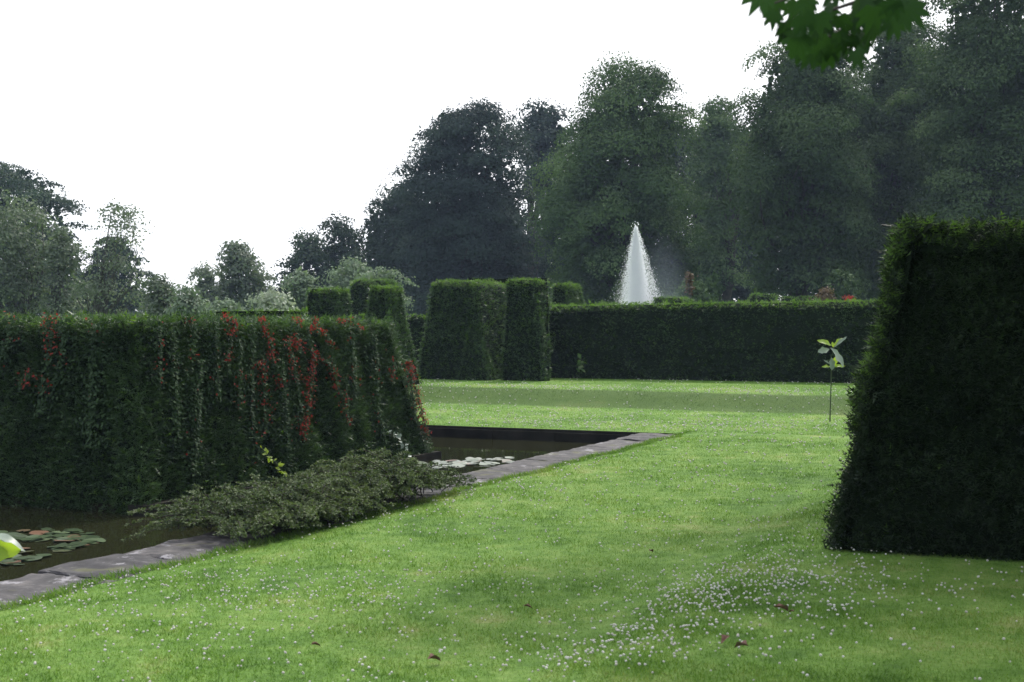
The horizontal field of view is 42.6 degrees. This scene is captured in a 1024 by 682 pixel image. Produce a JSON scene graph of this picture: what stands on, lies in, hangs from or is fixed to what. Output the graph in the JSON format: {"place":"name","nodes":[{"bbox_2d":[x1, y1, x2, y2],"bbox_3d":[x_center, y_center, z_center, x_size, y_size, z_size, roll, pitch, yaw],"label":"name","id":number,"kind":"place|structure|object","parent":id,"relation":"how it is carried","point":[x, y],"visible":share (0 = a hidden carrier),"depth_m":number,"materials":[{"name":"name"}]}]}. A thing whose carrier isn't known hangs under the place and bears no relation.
{"place":"outdoors","nodes":[
{"label":"outdoors","id":0,"kind":"place"},
{"bbox_2d":[0,533,25,560],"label":"sapling","id":1,"kind":"object","parent":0,"point":[10,546],"visible":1,"depth_m":6.29,"materials":[{"name":"green plant"}]},
{"bbox_2d":[1,497,118,511],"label":"soil","id":2,"kind":"structure","parent":0,"point":[100,505],"depth_m":12.74,"materials":[{"name":"brown soil"}]},
{"bbox_2d":[0,306,434,513],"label":"yew hedge","id":3,"kind":"object","parent":2,"relation":"on","point":[42,458],"visible":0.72,"depth_m":13.15,"materials":[{"name":"green plant"}]},
{"bbox_2d":[0,310,79,418],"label":"flame creeper","id":4,"kind":"object","parent":3,"relation":"attached to","point":[61,345],"visible":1,"depth_m":12.92,"materials":[{"name":"green plant"}]},
{"bbox_2d":[144,314,197,386],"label":"flame creeper","id":5,"kind":"object","parent":3,"relation":"attached to","point":[189,321],"visible":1,"depth_m":12.83,"materials":[{"name":"green plant"}]},
{"bbox_2d":[71,317,303,477],"bbox_3d":[-3.087,0.639,13.557,0.801,1.766,2.865,1,1,40],"label":"flame creeper","id":6,"kind":"object","parent":3,"relation":"attached to","point":[91,415],"visible":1,"depth_m":12.93,"materials":[{"name":"green plant"}]},
{"bbox_2d":[200,312,245,411],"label":"flame creeper","id":7,"kind":"object","parent":3,"relation":"attached to","point":[234,323],"visible":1,"depth_m":13.76,"materials":[{"name":"green plant"}]},
{"bbox_2d":[231,316,283,463],"bbox_3d":[-2.760,0.513,14.215,0.336,1.589,0.976,0,1,17],"label":"flame creeper","id":8,"kind":"object","parent":3,"relation":"attached to","point":[264,374],"visible":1,"depth_m":14.19,"materials":[{"name":"green plant"}]},
{"bbox_2d":[275,316,322,442],"bbox_3d":[-2.391,0.424,15.007,0.305,1.442,0.826,0,1,18],"label":"flame creeper","id":9,"kind":"object","parent":3,"relation":"attached to","point":[295,344],"visible":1,"depth_m":14.93,"materials":[{"name":"green plant"}]},
{"bbox_2d":[306,316,352,426],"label":"flame creeper","id":10,"kind":"object","parent":3,"relation":"attached to","point":[330,364],"visible":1,"depth_m":15.59,"materials":[{"name":"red plant"}]},
{"bbox_2d":[332,316,397,444],"bbox_3d":[-1.738,0.497,16.379,0.346,1.609,1.422,0,1,26],"label":"flame creeper","id":11,"kind":"object","parent":3,"relation":"attached to","point":[380,422],"visible":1,"depth_m":16.35,"materials":[{"name":"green plant"}]},
{"bbox_2d":[387,430,410,456],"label":"shoot","id":12,"kind":"object","parent":3,"relation":"attached to","point":[398,436],"visible":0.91,"depth_m":14.51,"materials":[{"name":"white plant"}]},
{"bbox_2d":[399,359,431,437],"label":"flame creeper","id":13,"kind":"object","parent":3,"relation":"attached to","point":[408,364],"visible":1,"depth_m":17.30,"materials":[{"name":"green plant"}]},
{"bbox_2d":[128,451,440,516],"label":"kerb","id":14,"kind":"structure","parent":2,"relation":"on","point":[423,457],"depth_m":12.86,"materials":[{"name":"stone"}]},
{"bbox_2d":[0,437,596,580],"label":"water","id":15,"kind":"structure","parent":0,"point":[111,529],"depth_m":11.81,"materials":[{"name":"black liquid"}]},
{"bbox_2d":[6,532,19,535],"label":"lily pad","id":16,"kind":"object","parent":15,"relation":"on","point":[12,533],"visible":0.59,"depth_m":11.03,"materials":[{"name":"green plant"}]},
{"bbox_2d":[12,534,26,539],"bbox_3d":[-4.080,1.631,10.912,0.161,0.011,0.163,8,2,0],"label":"lily pad","id":17,"kind":"object","parent":15,"relation":"on","point":[19,536],"visible":0.83,"depth_m":10.93,"materials":[{"name":"green plant"}]},
{"bbox_2d":[13,556,34,559],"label":"lily pad","id":18,"kind":"object","parent":15,"relation":"on","point":[23,557],"visible":1,"depth_m":9.92,"materials":[{"name":"green plant"}]},
{"bbox_2d":[21,537,41,540],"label":"lily pad","id":19,"kind":"object","parent":15,"relation":"on","point":[22,539],"visible":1,"depth_m":10.83,"materials":[{"name":"green plant"}]},
{"bbox_2d":[21,555,42,560],"bbox_3d":[-3.632,1.642,9.907,0.173,0.006,0.170,-2,5,0],"label":"lily pad","id":20,"kind":"object","parent":15,"relation":"on","point":[37,557],"visible":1,"depth_m":9.89,"materials":[{"name":"green plant"}]},
{"bbox_2d":[25,535,44,538],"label":"lily pad","id":21,"kind":"object","parent":15,"relation":"on","point":[34,536],"visible":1,"depth_m":10.91,"materials":[{"name":"green plant"}]},
{"bbox_2d":[29,530,48,534],"bbox_3d":[-4.007,1.628,11.138,0.168,0.007,0.170,5,3,0],"label":"lily pad","id":22,"kind":"object","parent":15,"relation":"on","point":[38,532],"visible":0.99,"depth_m":11.14,"materials":[{"name":"brown plant"}]},
{"bbox_2d":[29,535,48,538],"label":"lily pad","id":23,"kind":"object","parent":15,"relation":"on","point":[46,536],"visible":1,"depth_m":10.92,"materials":[{"name":"green plant"}]},
{"bbox_2d":[28,554,51,556],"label":"lily pad","id":24,"kind":"object","parent":15,"relation":"on","point":[43,555],"visible":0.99,"depth_m":10.08,"materials":[{"name":"green plant"}]},
{"bbox_2d":[30,538,49,541],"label":"lily pad","id":25,"kind":"object","parent":15,"relation":"on","point":[43,539],"visible":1,"depth_m":10.82,"materials":[{"name":"green plant"}]},
{"bbox_2d":[41,527,54,530],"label":"lily pad","id":26,"kind":"object","parent":15,"relation":"on","point":[47,529],"visible":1,"depth_m":11.37,"materials":[{"name":"green plant"}]},
{"bbox_2d":[52,531,69,532],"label":"lily pad","id":27,"kind":"object","parent":15,"relation":"on","point":[61,532],"visible":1,"depth_m":11.16,"materials":[{"name":"green plant"}]},
{"bbox_2d":[51,533,72,537],"bbox_3d":[-3.742,1.628,10.961,0.200,0.006,0.195,5,1,0],"label":"lily pad","id":28,"kind":"object","parent":15,"relation":"on","point":[60,535],"visible":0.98,"depth_m":10.97,"materials":[{"name":"green plant"}]},
{"bbox_2d":[53,549,72,551],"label":"lily pad","id":29,"kind":"object","parent":15,"relation":"on","point":[61,550],"visible":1,"depth_m":10.29,"materials":[{"name":"green plant"}]},
{"bbox_2d":[51,546,75,549],"bbox_3d":[-3.549,1.641,10.386,0.189,0.005,0.184,0,1,0],"label":"lily pad","id":30,"kind":"object","parent":15,"relation":"on","point":[57,548],"visible":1,"depth_m":10.37,"materials":[{"name":"green plant"}]},
{"bbox_2d":[55,538,71,542],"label":"lily pad","id":31,"kind":"object","parent":15,"relation":"on","point":[62,539],"visible":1,"depth_m":10.74,"materials":[{"name":"green plant"}]},
{"bbox_2d":[55,541,80,546],"bbox_3d":[-3.569,1.634,10.552,0.201,0.006,0.197,-5,3,0],"label":"lily pad","id":32,"kind":"object","parent":15,"relation":"on","point":[66,544],"visible":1,"depth_m":10.55,"materials":[{"name":"green plant"}]},
{"bbox_2d":[63,528,81,531],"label":"lily pad","id":33,"kind":"object","parent":15,"relation":"on","point":[73,529],"visible":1,"depth_m":11.32,"materials":[{"name":"green plant"}]},
{"bbox_2d":[65,542,86,547],"bbox_3d":[-3.503,1.633,10.492,0.201,0.006,0.198,-4,2,0],"label":"lily pad","id":34,"kind":"object","parent":15,"relation":"on","point":[79,545],"visible":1,"depth_m":10.47,"materials":[{"name":"green plant"}]},
{"bbox_2d":[81,540,96,542],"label":"lily pad","id":35,"kind":"object","parent":15,"relation":"on","point":[86,541],"visible":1,"depth_m":10.67,"materials":[{"name":"green plant"}]},
{"bbox_2d":[84,535,99,538],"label":"lily pad","id":36,"kind":"object","parent":15,"relation":"on","point":[90,536],"visible":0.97,"depth_m":10.98,"materials":[{"name":"green plant"}]},
{"bbox_2d":[84,538,105,543],"bbox_3d":[-3.413,1.632,10.706,0.194,0.010,0.196,0,5,0],"label":"lily pad","id":37,"kind":"object","parent":15,"relation":"on","point":[100,539],"visible":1,"depth_m":10.75,"materials":[{"name":"green plant"}]},
{"bbox_2d":[451,464,464,466],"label":"lily pad","id":38,"kind":"object","parent":15,"relation":"on","point":[459,465],"visible":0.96,"depth_m":16.55,"materials":[{"name":"white plant"}]},
{"bbox_2d":[0,377,1023,681],"bbox_3d":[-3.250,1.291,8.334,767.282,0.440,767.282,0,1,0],"label":"lawn","id":39,"kind":"structure","parent":0,"point":[634,400],"depth_m":7.87,"materials":[{"name":"green plant"}]},
{"bbox_2d":[0,187,81,316],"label":"pear tree","id":40,"kind":"object","parent":39,"relation":"on","point":[12,253],"visible":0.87,"depth_m":49.30,"materials":[{"name":"green plant"}]},
{"bbox_2d":[27,220,95,315],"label":"pear tree","id":41,"kind":"object","parent":39,"relation":"on","point":[61,250],"visible":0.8,"depth_m":48.57,"materials":[{"name":"green plant"}]},
{"bbox_2d":[0,161,130,312],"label":"cedar tree","id":42,"kind":"object","parent":39,"relation":"on","point":[14,182],"visible":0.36,"depth_m":87.88,"materials":[{"name":"needles"},{"name":"bark"}]},
{"bbox_2d":[26,277,114,315],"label":"woodland tree","id":43,"kind":"object","parent":39,"relation":"on","point":[37,314],"depth_m":117.94,"materials":[{"name":"green plant"}]},
{"bbox_2d":[53,193,154,314],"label":"pear tree","id":44,"kind":"object","parent":39,"relation":"on","point":[100,289],"visible":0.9,"depth_m":46.62,"materials":[{"name":"green plant"}]},
{"bbox_2d":[80,236,170,314],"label":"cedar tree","id":45,"kind":"object","parent":39,"relation":"on","point":[131,306],"visible":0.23,"depth_m":90.80,"materials":[{"name":"green plant"}]},
{"bbox_2d":[110,285,151,315],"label":"woodland tree","id":46,"kind":"object","parent":39,"relation":"on","point":[133,312],"visible":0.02,"depth_m":118.25,"materials":[{"name":"green plant"}]},
{"bbox_2d":[137,273,180,316],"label":"shrub","id":47,"kind":"object","parent":39,"relation":"on","point":[158,296],"visible":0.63,"depth_m":39.66,"materials":[{"name":"green plant"}]},
{"bbox_2d":[163,281,215,316],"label":"shrub","id":48,"kind":"object","parent":39,"relation":"on","point":[186,297],"visible":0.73,"depth_m":37.66,"materials":[{"name":"green plant"}]},
{"bbox_2d":[187,260,227,312],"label":"ash tree","id":49,"kind":"object","parent":39,"relation":"on","point":[207,283],"visible":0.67,"depth_m":67.60,"materials":[{"name":"green plant"}]},
{"bbox_2d":[199,295,248,315],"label":"shrub","id":50,"kind":"object","parent":39,"relation":"on","point":[225,303],"visible":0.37,"depth_m":35.78,"materials":[{"name":"green plant"}]},
{"bbox_2d":[212,237,277,310],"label":"ash tree","id":51,"kind":"object","parent":39,"relation":"on","point":[239,261],"visible":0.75,"depth_m":69.18,"materials":[{"name":"green plant"}]},
{"bbox_2d":[215,306,308,318],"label":"yew hedge","id":52,"kind":"object","parent":39,"relation":"on","point":[241,313],"visible":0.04,"depth_m":24.99,"materials":[{"name":"green plant"}]},
{"bbox_2d":[244,286,299,310],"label":"shrub","id":53,"kind":"object","parent":39,"relation":"on","point":[269,299],"visible":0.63,"depth_m":33.65,"materials":[{"name":"green plant"}]},
{"bbox_2d":[121,446,476,546],"bbox_3d":[-1.751,1.254,11.319,1.887,0.571,4.117,0,1,19],"label":"cotoneaster bush","id":54,"kind":"object","parent":39,"relation":"on","point":[349,487],"visible":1,"depth_m":10.57,"materials":[{"name":"green plant"}]},
{"bbox_2d":[260,446,287,483],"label":"shoot","id":55,"kind":"object","parent":54,"relation":"attached to","point":[280,464],"visible":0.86,"depth_m":11.62,"materials":[{"name":"green plant"}]},
{"bbox_2d":[280,266,322,310],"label":"shrub","id":56,"kind":"object","parent":39,"relation":"on","point":[297,288],"visible":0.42,"depth_m":45.62,"materials":[{"name":"green plant"}]},
{"bbox_2d":[270,227,346,297],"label":"oak tree","id":57,"kind":"object","parent":39,"relation":"on","point":[309,253],"visible":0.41,"depth_m":84.01,"materials":[{"name":"green plant"}]},
{"bbox_2d":[303,286,353,319],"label":"topiary","id":58,"kind":"object","parent":39,"relation":"on","point":[331,301],"visible":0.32,"depth_m":30.66,"materials":[{"name":"green plant"}]},
{"bbox_2d":[0,425,675,609],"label":"coping","id":59,"kind":"object","parent":39,"relation":"on","point":[60,574],"visible":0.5,"depth_m":10.31,"materials":[{"name":"stone"}]},
{"bbox_2d":[314,210,375,276],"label":"oak tree","id":60,"kind":"object","parent":39,"relation":"on","point":[340,230],"visible":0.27,"depth_m":86.98,"materials":[{"name":"green plant"}]},
{"bbox_2d":[322,255,376,302],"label":"shrub","id":61,"kind":"object","parent":39,"relation":"on","point":[348,269],"visible":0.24,"depth_m":46.56,"materials":[{"name":"green plant"}]},
{"bbox_2d":[347,277,397,314],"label":"topiary","id":62,"kind":"object","parent":39,"relation":"on","point":[359,293],"visible":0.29,"depth_m":38.68,"materials":[{"name":"green plant"}]},
{"bbox_2d":[344,265,419,310],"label":"shrub","id":63,"kind":"object","parent":39,"relation":"on","point":[381,274],"visible":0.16,"depth_m":44.67,"materials":[{"name":"green plant"}]},
{"bbox_2d":[350,176,428,314],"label":"oak tree","id":64,"kind":"object","parent":39,"relation":"on","point":[380,245],"visible":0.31,"depth_m":90.32,"materials":[{"name":"green plant"}]},
{"bbox_2d":[351,311,428,370],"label":"yew hedge","id":65,"kind":"object","parent":39,"relation":"on","point":[416,323],"visible":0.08,"depth_m":36.52,"materials":[{"name":"green plant"}]},
{"bbox_2d":[365,283,422,384],"bbox_3d":[-2.724,-0.114,28.850,1.210,2.346,1.560,0,1,24],"label":"topiary","id":66,"kind":"object","parent":39,"relation":"on","point":[382,300],"visible":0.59,"depth_m":28.74,"materials":[{"name":"green plant"}]},
{"bbox_2d":[427,653,440,660],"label":"fallen leaf","id":67,"kind":"object","parent":39,"relation":"on","point":[431,655],"visible":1,"depth_m":6.07,"materials":[{"name":"brown plant"}]},
{"bbox_2d":[416,277,510,380],"bbox_3d":[-0.937,-0.325,32.926,2.346,2.699,3.121,0,1,23],"label":"topiary","id":68,"kind":"object","parent":39,"relation":"on","point":[463,333],"visible":0.89,"depth_m":32.09,"materials":[{"name":"green plant"}]},
{"bbox_2d":[381,97,553,314],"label":"beech tree","id":69,"kind":"object","parent":39,"relation":"on","point":[462,221],"visible":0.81,"depth_m":77.09,"materials":[{"name":"green plant"}]},
{"bbox_2d":[0,377,1023,681],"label":"clover flowers","id":70,"kind":"object","parent":39,"relation":"on","point":[714,587],"visible":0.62,"depth_m":7.56,"materials":[{"name":"white plant"}]},
{"bbox_2d":[493,203,542,274],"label":"woodland tree","id":71,"kind":"object","parent":39,"relation":"on","point":[518,235],"depth_m":110.65,"materials":[{"name":"green plant"}]},
{"bbox_2d":[498,276,552,380],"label":"topiary","id":72,"kind":"object","parent":39,"relation":"on","point":[526,350],"visible":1,"depth_m":31.32,"materials":[{"name":"green plant"}]},
{"bbox_2d":[509,97,576,277],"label":"deciduous tree","id":73,"kind":"object","parent":39,"relation":"on","point":[546,130],"visible":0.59,"depth_m":94.65,"materials":[{"name":"green plant"}]},
{"bbox_2d":[550,281,585,305],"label":"topiary","id":74,"kind":"object","parent":39,"relation":"on","point":[566,293],"visible":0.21,"depth_m":37.66,"materials":[{"name":"green plant"}]},
{"bbox_2d":[511,179,647,297],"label":"woodland tree","id":75,"kind":"object","parent":39,"relation":"on","point":[543,268],"visible":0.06,"depth_m":97.70,"materials":[{"name":"green plant"}]},
{"bbox_2d":[576,353,586,376],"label":"shoot","id":76,"kind":"object","parent":39,"relation":"on","point":[580,365],"visible":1,"depth_m":31.00,"materials":[{"name":"green plant"}]},
{"bbox_2d":[523,46,726,304],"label":"lime tree","id":77,"kind":"object","parent":39,"relation":"on","point":[615,132],"visible":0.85,"depth_m":69.48,"materials":[{"name":"green plant"}]},
{"bbox_2d":[610,221,660,304],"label":"fountain","id":78,"kind":"object","parent":39,"relation":"on","point":[638,291],"visible":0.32,"depth_m":44.82,"materials":[{"name":"white liquid"}]},
{"bbox_2d":[652,296,692,303],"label":"yew hedge","id":79,"kind":"object","parent":39,"relation":"on","point":[672,300],"visible":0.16,"depth_m":44.46,"materials":[{"name":"green plant"}]},
{"bbox_2d":[642,119,735,300],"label":"woodland tree","id":80,"kind":"object","parent":39,"relation":"on","point":[678,162],"visible":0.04,"depth_m":100.94,"materials":[{"name":"green plant"}]},
{"bbox_2d":[682,271,697,297],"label":"shrub","id":81,"kind":"object","parent":39,"relation":"on","point":[688,277],"visible":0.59,"depth_m":58.91,"materials":[{"name":"brown plant"}]},
{"bbox_2d":[673,279,725,303],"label":"shrub","id":82,"kind":"object","parent":39,"relation":"on","point":[698,292],"visible":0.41,"depth_m":59.60,"materials":[{"name":"green plant"}]},
{"bbox_2d":[700,271,723,301],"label":"shrub","id":83,"kind":"object","parent":39,"relation":"on","point":[711,281],"visible":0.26,"depth_m":61.86,"materials":[{"name":"green plant"}]},
{"bbox_2d":[548,297,883,382],"bbox_3d":[10.040,-0.056,29.964,21.825,2.263,2.434,0,1,24],"label":"yew hedge","id":84,"kind":"object","parent":39,"relation":"on","point":[761,340],"visible":0.63,"depth_m":31.27,"materials":[{"name":"green plant"}]},
{"bbox_2d":[679,94,755,302],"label":"lime tree","id":85,"kind":"object","parent":39,"relation":"on","point":[715,157],"visible":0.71,"depth_m":86.81,"materials":[{"name":"green plant"}]},
{"bbox_2d":[721,634,729,642],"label":"fallen leaf","id":86,"kind":"object","parent":39,"relation":"on","point":[724,638],"visible":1,"depth_m":5.95,"materials":[{"name":"brown plant"}]},
{"bbox_2d":[735,640,747,646],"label":"fallen leaf","id":87,"kind":"object","parent":39,"relation":"on","point":[744,642],"visible":1,"depth_m":5.83,"materials":[{"name":"brown plant"}]},
{"bbox_2d":[686,127,813,301],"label":"woodland tree","id":88,"kind":"object","parent":39,"relation":"on","point":[741,292],"visible":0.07,"depth_m":95.30,"materials":[{"name":"green plant"}]},
{"bbox_2d":[748,291,778,302],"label":"yew hedge","id":89,"kind":"object","parent":39,"relation":"on","point":[766,297],"visible":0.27,"depth_m":52.38,"materials":[{"name":"green plant"}]},
{"bbox_2d":[774,603,788,611],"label":"fallen leaf","id":90,"kind":"object","parent":39,"relation":"on","point":[779,605],"visible":1,"depth_m":6.50,"materials":[{"name":"brown plant"}]},
{"bbox_2d":[678,12,891,299],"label":"lime tree","id":91,"kind":"object","parent":39,"relation":"on","point":[795,122],"visible":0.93,"depth_m":65.78,"materials":[{"name":"green plant"}]},
{"bbox_2d":[779,295,820,301],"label":"yew hedge","id":92,"kind":"object","parent":39,"relation":"on","point":[789,298],"visible":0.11,"depth_m":54.64,"materials":[{"name":"green plant"}]},
{"bbox_2d":[809,286,836,301],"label":"shrub","id":93,"kind":"object","parent":39,"relation":"on","point":[828,295],"visible":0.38,"depth_m":49.84,"materials":[{"name":"brown plant"}]},
{"bbox_2d":[817,337,845,421],"bbox_3d":[5.337,0.645,21.847,0.503,1.446,0.162,0,1,-9],"label":"sapling","id":94,"kind":"object","parent":39,"relation":"on","point":[832,362],"visible":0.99,"depth_m":21.86,"materials":[{"name":"green plant"}]},
{"bbox_2d":[741,0,930,72],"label":"maple tree","id":95,"kind":"object","parent":39,"relation":"on","point":[823,44],"visible":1,"depth_m":3.10,"materials":[{"name":"green plant"}]},
{"bbox_2d":[780,87,899,300],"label":"woodland tree","id":96,"kind":"object","parent":39,"relation":"on","point":[809,293],"depth_m":102.37,"materials":[{"name":"green plant"}]},
{"bbox_2d":[824,269,860,300],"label":"shrub","id":97,"kind":"object","parent":39,"relation":"on","point":[845,286],"visible":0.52,"depth_m":57.73,"materials":[{"name":"green plant"}]},
{"bbox_2d":[819,16,959,300],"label":"lime tree","id":98,"kind":"object","parent":39,"relation":"on","point":[889,154],"visible":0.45,"depth_m":72.85,"materials":[{"name":"green plant"}]},
{"bbox_2d":[820,208,1023,561],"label":"yew hedge","id":99,"kind":"object","parent":39,"relation":"on","point":[934,460],"visible":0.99,"depth_m":8.43,"materials":[{"name":"green plant"}]},
{"bbox_2d":[858,56,989,300],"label":"woodland tree","id":100,"kind":"object","parent":39,"relation":"on","point":[938,163],"visible":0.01,"depth_m":97.74,"materials":[{"name":"green plant"}]},
{"bbox_2d":[877,0,1023,223],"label":"lime tree","id":101,"kind":"object","parent":39,"relation":"on","point":[981,67],"visible":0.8,"depth_m":63.35,"materials":[{"name":"green plant"}]},
{"bbox_2d":[985,76,1023,220],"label":"woodland tree","id":102,"kind":"object","parent":39,"relation":"on","point":[1018,167],"depth_m":98.53,"materials":[{"name":"green plant"}]},
{"bbox_2d":[0,0,1023,311],"label":"sky","id":103,"kind":"structure","parent":0,"point":[258,121],"materials":[{"name":"white"}]}
]}

